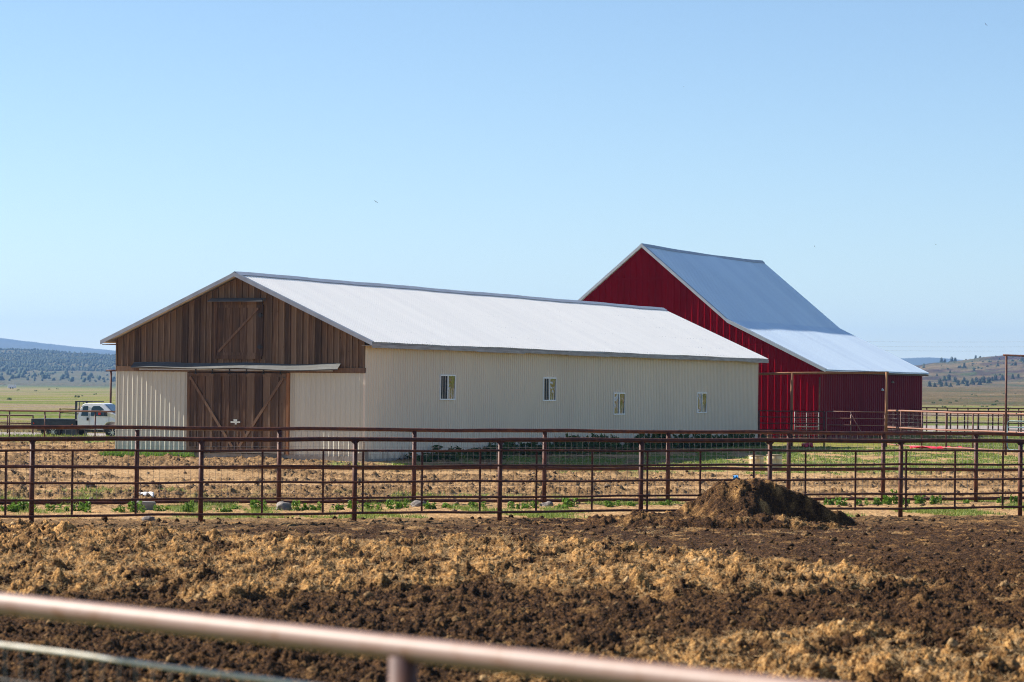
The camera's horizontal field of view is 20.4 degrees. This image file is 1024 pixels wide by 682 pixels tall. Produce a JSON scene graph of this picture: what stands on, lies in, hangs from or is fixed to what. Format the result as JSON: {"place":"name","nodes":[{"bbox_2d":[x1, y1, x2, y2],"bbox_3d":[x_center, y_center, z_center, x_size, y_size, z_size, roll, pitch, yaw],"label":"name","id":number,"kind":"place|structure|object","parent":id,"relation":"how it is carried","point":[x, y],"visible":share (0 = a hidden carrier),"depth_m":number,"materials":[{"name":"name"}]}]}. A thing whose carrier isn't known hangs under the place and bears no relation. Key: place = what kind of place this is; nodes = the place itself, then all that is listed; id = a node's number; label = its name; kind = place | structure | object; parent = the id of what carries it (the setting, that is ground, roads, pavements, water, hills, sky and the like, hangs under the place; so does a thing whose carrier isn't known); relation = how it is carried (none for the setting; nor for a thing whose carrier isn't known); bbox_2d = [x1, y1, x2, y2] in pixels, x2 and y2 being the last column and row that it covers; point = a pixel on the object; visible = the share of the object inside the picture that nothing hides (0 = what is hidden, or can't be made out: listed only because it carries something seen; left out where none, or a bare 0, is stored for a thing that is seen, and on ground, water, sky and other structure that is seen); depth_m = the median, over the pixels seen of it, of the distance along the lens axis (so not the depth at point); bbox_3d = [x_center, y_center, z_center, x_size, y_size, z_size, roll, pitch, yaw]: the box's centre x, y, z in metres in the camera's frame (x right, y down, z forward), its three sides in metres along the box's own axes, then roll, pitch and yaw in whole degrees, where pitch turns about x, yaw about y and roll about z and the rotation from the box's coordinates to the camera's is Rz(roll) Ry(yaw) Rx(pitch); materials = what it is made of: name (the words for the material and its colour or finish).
{"place":"outdoors","nodes":[
{"label":"outdoors","id":0,"kind":"place"},
{"bbox_2d":[0,432,113,441],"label":"grass","id":1,"kind":"structure","parent":0,"point":[24,435],"depth_m":147.82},
{"bbox_2d":[0,592,824,681],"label":"pipe fence","id":2,"kind":"object","parent":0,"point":[404,655],"visible":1,"depth_m":10.81,"materials":[{"name":"metal"}]},
{"bbox_2d":[0,350,917,385],"bbox_3d":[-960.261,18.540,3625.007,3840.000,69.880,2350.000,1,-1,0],"label":"hills","id":3,"kind":"structure","parent":0,"point":[76,375],"depth_m":2783.83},
{"bbox_2d":[0,347,115,381],"bbox_3d":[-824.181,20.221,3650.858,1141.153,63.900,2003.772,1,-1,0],"label":"juniper woodland","id":4,"kind":"object","parent":3,"relation":"on","point":[37,358],"visible":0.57,"depth_m":3565.76,"materials":[{"name":"green plant"}]},
{"bbox_2d":[0,338,961,364],"bbox_3d":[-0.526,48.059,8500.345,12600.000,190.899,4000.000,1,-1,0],"label":"mountain","id":5,"kind":"structure","parent":0,"point":[9,343],"depth_m":8670.56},
{"bbox_2d":[0,434,1023,681],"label":"ground","id":6,"kind":"structure","parent":0,"point":[768,500],"depth_m":42.56,"materials":[{"name":"soil"}]},
{"bbox_2d":[0,502,18,512],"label":"weed","id":7,"kind":"object","parent":6,"relation":"on","point":[12,508],"visible":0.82,"depth_m":63.53,"materials":[{"name":"green plant"}]},
{"bbox_2d":[17,502,37,510],"bbox_3d":[-10.918,3.724,64.040,0.414,0.291,0.334,0,-1,21],"label":"weed","id":8,"kind":"object","parent":6,"relation":"on","point":[24,505],"visible":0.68,"depth_m":64.05,"materials":[{"name":"green plant"}]},
{"bbox_2d":[0,410,114,436],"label":"pipe fence","id":9,"kind":"object","parent":6,"relation":"on","point":[44,411],"visible":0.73,"depth_m":143.42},
{"bbox_2d":[45,504,69,510],"bbox_3d":[-10.278,3.791,64.215,0.611,0.244,0.370,1,-1,8],"label":"weed","id":10,"kind":"object","parent":6,"relation":"on","point":[51,507],"visible":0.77,"depth_m":64.21,"materials":[{"name":"green plant"}]},
{"bbox_2d":[70,498,91,512],"bbox_3d":[-9.682,3.704,64.036,0.409,0.373,0.498,1,-1,-28],"label":"weed","id":11,"kind":"object","parent":6,"relation":"on","point":[86,507],"visible":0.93,"depth_m":64.03,"materials":[{"name":"green plant"}]},
{"bbox_2d":[127,501,145,512],"bbox_3d":[-8.498,3.762,64.349,0.416,0.322,0.336,0,-1,9],"label":"weed","id":12,"kind":"object","parent":6,"relation":"on","point":[132,506],"visible":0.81,"depth_m":64.29,"materials":[{"name":"green plant"}]},
{"bbox_2d":[97,448,194,457],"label":"grass","id":13,"kind":"structure","parent":6,"relation":"on","point":[123,453],"depth_m":112.16,"materials":[{"name":"green plant"}]},
{"bbox_2d":[139,492,153,497],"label":"plastic bag","id":14,"kind":"object","parent":6,"relation":"on","point":[149,494],"visible":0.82,"depth_m":71.39,"materials":[{"name":"white"}]},
{"bbox_2d":[137,501,155,509],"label":"concrete block","id":15,"kind":"object","parent":6,"relation":"on","point":[148,505],"depth_m":65.44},
{"bbox_2d":[142,516,155,520],"bbox_3d":[-7.661,3.758,59.975,0.294,0.169,0.231,1,-1,0],"label":"boulder","id":16,"kind":"object","parent":6,"relation":"on","point":[150,518],"visible":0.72,"depth_m":59.90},
{"bbox_2d":[153,505,168,510],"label":"weed","id":17,"kind":"object","parent":6,"relation":"on","point":[158,508],"visible":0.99,"depth_m":65.33,"materials":[{"name":"green plant"}]},
{"bbox_2d":[181,500,193,512],"bbox_3d":[-7.388,3.772,64.909,0.235,0.378,0.286,1,-1,-40],"label":"weed","id":18,"kind":"object","parent":6,"relation":"on","point":[189,508],"visible":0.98,"depth_m":64.91,"materials":[{"name":"green plant"}]},
{"bbox_2d":[214,506,232,511],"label":"weed","id":19,"kind":"object","parent":6,"relation":"on","point":[224,509],"visible":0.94,"depth_m":65.34,"materials":[{"name":"green plant"}]},
{"bbox_2d":[250,500,267,510],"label":"weed","id":20,"kind":"object","parent":6,"relation":"on","point":[253,504],"visible":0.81,"depth_m":65.88,"materials":[{"name":"green plant"}]},
{"bbox_2d":[276,501,292,510],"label":"boulder","id":21,"kind":"object","parent":6,"relation":"on","point":[282,505],"visible":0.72,"depth_m":66.53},
{"bbox_2d":[291,500,306,510],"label":"weed","id":22,"kind":"object","parent":6,"relation":"on","point":[297,505],"visible":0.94,"depth_m":66.40,"materials":[{"name":"green plant"}]},
{"bbox_2d":[305,502,321,510],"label":"weed","id":23,"kind":"object","parent":6,"relation":"on","point":[313,507],"visible":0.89,"depth_m":66.51,"materials":[{"name":"green plant"}]},
{"bbox_2d":[330,503,344,509],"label":"weed","id":24,"kind":"object","parent":6,"relation":"on","point":[338,507],"visible":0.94,"depth_m":66.91,"materials":[{"name":"green plant"}]},
{"bbox_2d":[364,502,381,509],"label":"weed","id":25,"kind":"object","parent":6,"relation":"on","point":[368,506],"visible":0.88,"depth_m":67.11,"materials":[{"name":"green plant"}]},
{"bbox_2d":[386,499,399,508],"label":"weed","id":26,"kind":"object","parent":6,"relation":"on","point":[390,503],"visible":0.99,"depth_m":67.23,"materials":[{"name":"green plant"}]},
{"bbox_2d":[397,498,408,507],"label":"weed","id":27,"kind":"object","parent":6,"relation":"on","point":[404,504],"visible":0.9,"depth_m":67.97,"materials":[{"name":"green plant"}]},
{"bbox_2d":[411,500,426,506],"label":"boulder","id":28,"kind":"object","parent":6,"relation":"on","point":[416,503],"visible":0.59,"depth_m":68.91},
{"bbox_2d":[405,452,436,461],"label":"weed bush","id":29,"kind":"object","parent":6,"relation":"on","point":[424,457],"visible":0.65,"depth_m":112.03,"materials":[{"name":"green plant"}]},
{"bbox_2d":[420,502,436,508],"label":"weed","id":30,"kind":"object","parent":6,"relation":"on","point":[429,506],"visible":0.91,"depth_m":67.75,"materials":[{"name":"green plant"}]},
{"bbox_2d":[418,452,445,459],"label":"weed bush","id":31,"kind":"object","parent":6,"relation":"on","point":[438,456],"visible":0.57,"depth_m":112.88,"materials":[{"name":"green plant"}]},
{"bbox_2d":[100,271,768,461],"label":"barn","id":32,"kind":"structure","parent":6,"relation":"on","point":[241,349],"depth_m":114.90,"materials":[{"name":"metal"}]},
{"bbox_2d":[187,372,236,449],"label":"door","id":33,"kind":"structure","parent":32,"relation":"in","point":[212,398],"depth_m":112.00,"materials":[{"name":"brown wood"}]},
{"bbox_2d":[214,302,263,358],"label":"loft door","id":34,"kind":"structure","parent":32,"relation":"in","point":[238,326],"depth_m":111.64,"materials":[{"name":"brown wood"}]},
{"bbox_2d":[236,373,285,449],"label":"door","id":35,"kind":"structure","parent":32,"relation":"in","point":[261,398],"depth_m":111.10,"materials":[{"name":"brown wood"}]},
{"bbox_2d":[439,375,455,399],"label":"window","id":36,"kind":"structure","parent":32,"relation":"in","point":[446,382],"depth_m":116.19,"materials":[{"name":"white"}]},
{"bbox_2d":[543,377,555,400],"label":"window","id":37,"kind":"structure","parent":32,"relation":"in","point":[550,388],"depth_m":125.98,"materials":[{"name":"white"}]},
{"bbox_2d":[613,393,624,414],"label":"window","id":38,"kind":"structure","parent":32,"relation":"in","point":[619,397],"depth_m":133.72,"materials":[{"name":"white"}]},
{"bbox_2d":[696,392,706,412],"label":"window","id":39,"kind":"structure","parent":32,"relation":"in","point":[702,400],"depth_m":144.16,"materials":[{"name":"white"}]},
{"bbox_2d":[433,452,458,460],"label":"weed bush","id":40,"kind":"object","parent":6,"relation":"on","point":[451,456],"visible":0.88,"depth_m":113.56,"materials":[{"name":"green plant"}]},
{"bbox_2d":[431,445,461,456],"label":"weed bush","id":41,"kind":"object","parent":6,"relation":"on","point":[450,448],"visible":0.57,"depth_m":114.47,"materials":[{"name":"green plant"}]},
{"bbox_2d":[468,501,486,508],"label":"weed","id":42,"kind":"object","parent":6,"relation":"on","point":[474,503],"visible":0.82,"depth_m":68.36,"materials":[{"name":"green plant"}]},
{"bbox_2d":[466,448,495,459],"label":"weed bush","id":43,"kind":"object","parent":6,"relation":"on","point":[483,456],"visible":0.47,"depth_m":116.89,"materials":[{"name":"green plant"}]},
{"bbox_2d":[472,448,510,458],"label":"weed bush","id":44,"kind":"object","parent":6,"relation":"on","point":[504,454],"visible":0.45,"depth_m":117.96,"materials":[{"name":"green plant"}]},
{"bbox_2d":[489,442,513,456],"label":"weed bush","id":45,"kind":"object","parent":6,"relation":"on","point":[507,444],"visible":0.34,"depth_m":119.91,"materials":[{"name":"green plant"}]},
{"bbox_2d":[0,441,1014,516],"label":"yard clods","id":46,"kind":"object","parent":6,"relation":"on","point":[515,492],"visible":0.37,"depth_m":81.07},
{"bbox_2d":[0,436,1023,522],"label":"pipe fence","id":47,"kind":"object","parent":6,"relation":"on","point":[200,498],"visible":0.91,"depth_m":62.00,"materials":[{"name":"metal"}]},
{"bbox_2d":[0,425,1023,504],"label":"pipe fence","id":48,"kind":"object","parent":6,"relation":"on","point":[788,470],"visible":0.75,"depth_m":71.48,"materials":[{"name":"metal"}]},
{"bbox_2d":[0,481,1023,681],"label":"manure clods","id":49,"kind":"object","parent":6,"relation":"on","point":[563,648],"visible":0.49,"depth_m":36.44,"materials":[{"name":"soil"}]},
{"bbox_2d":[0,513,1023,681],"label":"straw","id":50,"kind":"object","parent":6,"relation":"on","point":[525,573],"visible":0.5,"depth_m":41.71,"materials":[{"name":"plant"}]},
{"bbox_2d":[0,515,1023,681],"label":"straw clods","id":51,"kind":"object","parent":6,"relation":"on","point":[951,642],"visible":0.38,"depth_m":39.20,"materials":[{"name":"plant"}]},
{"bbox_2d":[1,485,1023,518],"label":"grass","id":52,"kind":"structure","parent":6,"relation":"on","point":[177,508],"depth_m":67.37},
{"bbox_2d":[507,501,519,508],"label":"weed","id":53,"kind":"object","parent":6,"relation":"on","point":[510,505],"visible":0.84,"depth_m":68.25,"materials":[{"name":"green plant"}]},
{"bbox_2d":[504,442,533,453],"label":"weed bush","id":54,"kind":"object","parent":6,"relation":"on","point":[522,447],"visible":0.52,"depth_m":121.11,"materials":[{"name":"green plant"}]},
{"bbox_2d":[510,442,539,455],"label":"weed bush","id":55,"kind":"object","parent":6,"relation":"on","point":[531,444],"visible":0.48,"depth_m":121.42,"materials":[{"name":"green plant"}]},
{"bbox_2d":[521,501,539,508],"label":"weed","id":56,"kind":"object","parent":6,"relation":"on","point":[526,506],"visible":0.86,"depth_m":68.77,"materials":[{"name":"green plant"}]},
{"bbox_2d":[535,442,553,455],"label":"weed bush","id":57,"kind":"object","parent":6,"relation":"on","point":[541,447],"visible":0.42,"depth_m":122.96,"materials":[{"name":"green plant"}]},
{"bbox_2d":[540,501,553,506],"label":"boulder","id":58,"kind":"object","parent":6,"relation":"on","point":[548,503],"visible":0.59,"depth_m":70.06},
{"bbox_2d":[538,437,559,453],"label":"weed bush","id":59,"kind":"object","parent":6,"relation":"on","point":[554,445],"visible":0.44,"depth_m":124.27,"materials":[{"name":"green plant"}]},
{"bbox_2d":[557,442,569,453],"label":"weed bush","id":60,"kind":"object","parent":6,"relation":"on","point":[563,445],"visible":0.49,"depth_m":125.25,"materials":[{"name":"green plant"}]},
{"bbox_2d":[562,498,578,506],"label":"weed","id":61,"kind":"object","parent":6,"relation":"on","point":[567,501],"visible":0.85,"depth_m":69.89,"materials":[{"name":"green plant"}]},
{"bbox_2d":[559,435,584,454],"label":"weed bush","id":62,"kind":"object","parent":6,"relation":"on","point":[571,446],"visible":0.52,"depth_m":125.65,"materials":[{"name":"green plant"}]},
{"bbox_2d":[558,433,587,453],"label":"weed bush","id":63,"kind":"object","parent":6,"relation":"on","point":[575,447],"visible":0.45,"depth_m":126.45,"materials":[{"name":"green plant"}]},
{"bbox_2d":[576,433,602,452],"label":"weed bush","id":64,"kind":"object","parent":6,"relation":"on","point":[596,446],"visible":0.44,"depth_m":128.20,"materials":[{"name":"green plant"}]},
{"bbox_2d":[590,433,614,448],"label":"weed bush","id":65,"kind":"object","parent":6,"relation":"on","point":[602,436],"visible":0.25,"depth_m":130.31,"materials":[{"name":"green plant"}]},
{"bbox_2d":[592,437,617,453],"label":"weed bush","id":66,"kind":"object","parent":6,"relation":"on","point":[610,446],"visible":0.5,"depth_m":129.07,"materials":[{"name":"green plant"}]},
{"bbox_2d":[604,500,620,506],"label":"weed","id":67,"kind":"object","parent":6,"relation":"on","point":[609,504],"visible":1,"depth_m":70.18,"materials":[{"name":"green plant"}]},
{"bbox_2d":[604,433,621,452],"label":"weed bush","id":68,"kind":"object","parent":6,"relation":"on","point":[619,446],"visible":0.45,"depth_m":130.94,"materials":[{"name":"green plant"}]},
{"bbox_2d":[615,442,629,452],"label":"weed bush","id":69,"kind":"object","parent":6,"relation":"on","point":[625,446],"visible":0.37,"depth_m":131.71,"materials":[{"name":"green plant"}]},
{"bbox_2d":[619,442,638,449],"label":"weed bush","id":70,"kind":"object","parent":6,"relation":"on","point":[636,447],"visible":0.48,"depth_m":132.65,"materials":[{"name":"green plant"}]},
{"bbox_2d":[634,434,658,449],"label":"weed bush","id":71,"kind":"object","parent":6,"relation":"on","point":[653,446],"visible":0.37,"depth_m":134.11,"materials":[{"name":"green plant"}]},
{"bbox_2d":[663,434,683,449],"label":"weed bush","id":72,"kind":"object","parent":6,"relation":"on","point":[675,444],"visible":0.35,"depth_m":138.75,"materials":[{"name":"green plant"}]},
{"bbox_2d":[674,436,697,449],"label":"weed bush","id":73,"kind":"object","parent":6,"relation":"on","point":[691,446],"visible":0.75,"depth_m":139.05,"materials":[{"name":"green plant"}]},
{"bbox_2d":[350,445,1023,474],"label":"grass","id":74,"kind":"structure","parent":6,"relation":"on","point":[981,456],"depth_m":128.34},
{"bbox_2d":[691,434,711,448],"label":"weed bush","id":75,"kind":"object","parent":6,"relation":"on","point":[704,445],"visible":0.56,"depth_m":141.15,"materials":[{"name":"green plant"}]},
{"bbox_2d":[711,434,725,447],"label":"weed bush","id":76,"kind":"object","parent":6,"relation":"on","point":[718,444],"visible":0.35,"depth_m":143.60,"materials":[{"name":"green plant"}]},
{"bbox_2d":[720,434,744,446],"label":"weed bush","id":77,"kind":"object","parent":6,"relation":"on","point":[740,443],"visible":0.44,"depth_m":146.59,"materials":[{"name":"green plant"}]},
{"bbox_2d":[748,455,763,467],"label":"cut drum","id":78,"kind":"object","parent":6,"relation":"on","point":[757,458],"visible":0.49,"depth_m":113.69,"materials":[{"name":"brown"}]},
{"bbox_2d":[746,433,766,445],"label":"weed bush","id":79,"kind":"object","parent":6,"relation":"on","point":[751,435],"visible":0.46,"depth_m":148.86,"materials":[{"name":"green plant"}]},
{"bbox_2d":[767,454,781,467],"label":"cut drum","id":80,"kind":"object","parent":6,"relation":"on","point":[776,458],"visible":0.55,"depth_m":113.96,"materials":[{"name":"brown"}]},
{"bbox_2d":[823,497,833,504],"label":"weed","id":81,"kind":"object","parent":6,"relation":"on","point":[831,501],"visible":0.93,"depth_m":72.70,"materials":[{"name":"green plant"}]},
{"bbox_2d":[833,496,847,505],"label":"weed","id":82,"kind":"object","parent":6,"relation":"on","point":[838,501],"visible":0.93,"depth_m":72.40,"materials":[{"name":"green plant"}]},
{"bbox_2d":[873,497,882,504],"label":"weed","id":83,"kind":"object","parent":6,"relation":"on","point":[877,499],"visible":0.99,"depth_m":72.96,"materials":[{"name":"green plant"}]},
{"bbox_2d":[882,489,897,504],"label":"weed","id":84,"kind":"object","parent":6,"relation":"on","point":[887,500],"visible":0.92,"depth_m":73.58,"materials":[{"name":"green plant"}]},
{"bbox_2d":[914,495,926,503],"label":"weed","id":85,"kind":"object","parent":6,"relation":"on","point":[918,499],"visible":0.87,"depth_m":73.67,"materials":[{"name":"green plant"}]},
{"bbox_2d":[929,495,941,503],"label":"weed","id":86,"kind":"object","parent":6,"relation":"on","point":[933,500],"visible":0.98,"depth_m":73.75,"materials":[{"name":"green plant"}]},
{"bbox_2d":[910,446,970,448],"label":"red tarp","id":87,"kind":"object","parent":6,"relation":"on","point":[928,447],"visible":0.73,"depth_m":145.63,"materials":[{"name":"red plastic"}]},
{"bbox_2d":[887,410,1023,452],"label":"pipe fence","id":88,"kind":"object","parent":6,"relation":"on","point":[943,430],"visible":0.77,"depth_m":145.04,"materials":[{"name":"metal"}]},
{"bbox_2d":[1007,420,1023,449],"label":"tube gate","id":89,"kind":"structure","parent":88,"relation":"attached to","point":[1012,427],"depth_m":136.31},
{"bbox_2d":[1003,354,1023,454],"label":"overhead frame","id":90,"kind":"object","parent":6,"relation":"on","point":[1006,363],"visible":0.82,"depth_m":138.12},
{"bbox_2d":[0,385,1023,448],"bbox_3d":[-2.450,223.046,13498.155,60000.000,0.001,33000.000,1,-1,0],"label":"field","id":91,"kind":"structure","parent":0,"point":[23,397],"depth_m":437.15,"materials":[{"name":"plant"}]},
{"bbox_2d":[0,420,104,432],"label":"grass","id":92,"kind":"structure","parent":91,"relation":"on","point":[26,431],"depth_m":169.84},
{"bbox_2d":[758,410,824,446],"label":"pipe fence","id":93,"kind":"object","parent":91,"relation":"on","point":[791,423],"visible":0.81,"depth_m":151.91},
{"bbox_2d":[794,412,818,438],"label":"gate","id":94,"kind":"structure","parent":91,"relation":"on","point":[806,420],"depth_m":158.18,"materials":[{"name":"metal"}]},
{"bbox_2d":[759,371,888,446],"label":"overhead frame","id":95,"kind":"object","parent":91,"relation":"on","point":[886,373],"visible":0.81,"depth_m":151.59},
{"bbox_2d":[826,411,884,438],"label":"pipe gate","id":96,"kind":"structure","parent":95,"relation":"attached to","point":[850,418],"depth_m":151.08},
{"bbox_2d":[908,410,1023,438],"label":"pipe fence","id":97,"kind":"object","parent":91,"relation":"on","point":[992,429],"visible":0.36,"depth_m":183.78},
{"bbox_2d":[922,407,1023,431],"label":"pipe fence","id":98,"kind":"object","parent":91,"relation":"on","point":[967,415],"visible":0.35,"depth_m":216.80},
{"bbox_2d":[0,426,1023,435],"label":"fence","id":99,"kind":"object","parent":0,"point":[932,427],"depth_m":234.28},
{"bbox_2d":[0,415,33,433],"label":"pipe fence","id":100,"kind":"object","parent":99,"relation":"on","point":[17,423],"visible":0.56,"depth_m":164.91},
{"bbox_2d":[31,401,115,435],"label":"flatbed truck","id":101,"kind":"object","parent":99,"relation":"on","point":[102,418],"visible":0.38,"depth_m":149.59,"materials":[{"name":"white paint"}]},
{"bbox_2d":[106,370,115,402],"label":"overhead frame","id":102,"kind":"object","parent":99,"relation":"on","point":[110,371],"visible":0.35,"depth_m":157.94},
{"bbox_2d":[0,0,1023,359],"label":"sky","id":103,"kind":"structure","parent":0,"point":[153,153],"materials":[{"name":"blue"}]},
{"bbox_2d":[578,243,928,438],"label":"barn","id":104,"kind":"structure","parent":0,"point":[761,307],"depth_m":173.15,"materials":[{"name":"red paint"}]},
{"bbox_2d":[866,431,1023,448],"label":"grass","id":105,"kind":"structure","parent":0,"point":[1011,445],"depth_m":172.51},
{"bbox_2d":[916,355,1023,405],"bbox_3d":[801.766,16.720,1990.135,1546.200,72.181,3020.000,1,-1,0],"label":"rimrock hill","id":106,"kind":"structure","parent":0,"point":[988,394],"depth_m":2028.82,"materials":[{"name":"plant"}]},
{"bbox_2d":[918,356,1023,368],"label":"shrub scatter","id":107,"kind":"object","parent":106,"relation":"on","point":[960,366],"visible":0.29,"depth_m":2638.09,"materials":[{"name":"green plant"}]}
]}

